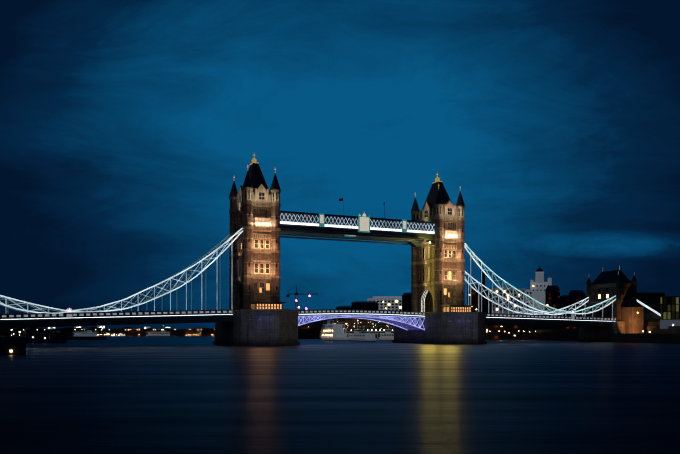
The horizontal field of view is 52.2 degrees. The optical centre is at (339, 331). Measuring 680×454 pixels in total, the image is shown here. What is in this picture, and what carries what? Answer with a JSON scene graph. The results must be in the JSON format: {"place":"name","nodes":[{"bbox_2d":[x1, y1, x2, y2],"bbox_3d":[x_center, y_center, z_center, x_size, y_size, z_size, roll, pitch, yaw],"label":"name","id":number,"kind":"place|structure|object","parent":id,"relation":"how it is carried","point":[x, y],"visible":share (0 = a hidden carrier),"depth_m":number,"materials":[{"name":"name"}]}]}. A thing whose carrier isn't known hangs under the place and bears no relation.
{"place":"outdoors","nodes":[
{"label":"outdoors","id":0,"kind":"place"},
{"bbox_2d":[0,335,679,453],"bbox_3d":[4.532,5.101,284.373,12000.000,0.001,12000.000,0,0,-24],"label":"river","id":1,"kind":"structure","parent":0,"point":[138,394],"depth_m":53.64,"materials":[{"name":"liquid"}]},
{"bbox_2d":[0,329,105,354],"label":"jetty","id":2,"kind":"object","parent":1,"relation":"in","point":[12,345],"visible":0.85,"depth_m":300.96,"materials":[{"name":"brown"}]},
{"bbox_2d":[73,329,97,335],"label":"river boat","id":3,"kind":"object","parent":1,"relation":"on","point":[88,333],"visible":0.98,"depth_m":638.64,"materials":[{"name":"white metal"}]},
{"bbox_2d":[146,329,171,336],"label":"river boat","id":4,"kind":"object","parent":1,"relation":"on","point":[163,333],"visible":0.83,"depth_m":697.30,"materials":[{"name":"white metal"}]},
{"bbox_2d":[213,309,299,345],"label":"pier","id":5,"kind":"structure","parent":1,"relation":"in","point":[262,327],"depth_m":244.33,"materials":[{"name":"stone"}]},
{"bbox_2d":[0,309,233,327],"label":"deck","id":6,"kind":"structure","parent":5,"relation":"on","point":[23,320],"depth_m":238.78,"materials":[{"name":"black metal"}]},
{"bbox_2d":[229,154,280,309],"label":"tower","id":7,"kind":"structure","parent":5,"relation":"on","point":[255,250],"depth_m":259.42,"materials":[{"name":"stone"}]},
{"bbox_2d":[280,198,434,248],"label":"level walkways","id":8,"kind":"structure","parent":7,"relation":"attached to","point":[359,227],"depth_m":279.42,"materials":[{"name":"white metal"}]},
{"bbox_2d":[248,301,285,308],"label":"cabin","id":9,"kind":"object","parent":5,"relation":"on","point":[264,305],"visible":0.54,"depth_m":251.64,"materials":[{"name":"stone"}]},
{"bbox_2d":[320,318,347,340],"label":"river boat","id":10,"kind":"object","parent":1,"relation":"on","point":[331,331],"visible":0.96,"depth_m":377.08,"materials":[{"name":"white metal"}]},
{"bbox_2d":[346,320,377,341],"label":"river boat","id":11,"kind":"object","parent":1,"relation":"on","point":[357,335],"visible":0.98,"depth_m":356.62,"materials":[{"name":"white metal"}]},
{"bbox_2d":[378,327,393,340],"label":"river boat","id":12,"kind":"object","parent":1,"relation":"on","point":[388,334],"visible":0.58,"depth_m":399.27,"materials":[{"name":"white metal"}]},
{"bbox_2d":[392,312,486,343],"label":"pier","id":13,"kind":"structure","parent":1,"relation":"in","point":[454,327],"depth_m":278.11,"materials":[{"name":"stone"}]},
{"bbox_2d":[298,309,425,329],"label":"bascule span","id":14,"kind":"object","parent":13,"relation":"on","point":[388,316],"visible":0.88,"depth_m":280.44,"materials":[{"name":"blue metal"}]},
{"bbox_2d":[411,172,464,312],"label":"tower","id":15,"kind":"structure","parent":13,"relation":"on","point":[437,275],"depth_m":292.76,"materials":[{"name":"stone"}]},
{"bbox_2d":[441,305,474,311],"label":"cabin","id":16,"kind":"object","parent":13,"relation":"on","point":[456,308],"visible":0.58,"depth_m":285.10,"materials":[{"name":"stone"}]},
{"bbox_2d":[485,313,615,326],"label":"deck","id":17,"kind":"structure","parent":13,"relation":"on","point":[528,320],"depth_m":314.46,"materials":[{"name":"black metal"}]},
{"bbox_2d":[578,266,659,341],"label":"abutment tower","id":18,"kind":"structure","parent":1,"relation":"in","point":[606,285],"depth_m":335.20,"materials":[{"name":"stone"}]},
{"bbox_2d":[464,243,660,320],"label":"chains","id":19,"kind":"object","parent":18,"relation":"attached to","point":[572,313],"visible":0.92,"depth_m":318.13,"materials":[{"name":"metal"}]},
{"bbox_2d":[0,265,679,343],"bbox_3d":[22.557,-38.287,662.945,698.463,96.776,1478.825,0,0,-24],"label":"city buildings","id":20,"kind":"structure","parent":0,"point":[667,330],"depth_m":557.79,"materials":[{"name":"stone"}]},
{"bbox_2d":[286,285,317,309],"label":"tower crane","id":21,"kind":"object","parent":20,"relation":"on","point":[288,295],"visible":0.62,"depth_m":649.63,"materials":[{"name":"metal"}]},
{"bbox_2d":[0,0,679,328],"label":"sky","id":22,"kind":"structure","parent":0,"point":[127,127],"materials":[{"name":"blue"}]},
{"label":"abutment tower","id":23,"kind":"object","parent":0,"visible":0},
{"bbox_2d":[0,228,242,318],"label":"chains","id":24,"kind":"object","parent":23,"relation":"on","point":[69,314],"visible":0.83,"depth_m":246.12,"materials":[{"name":"metal"}]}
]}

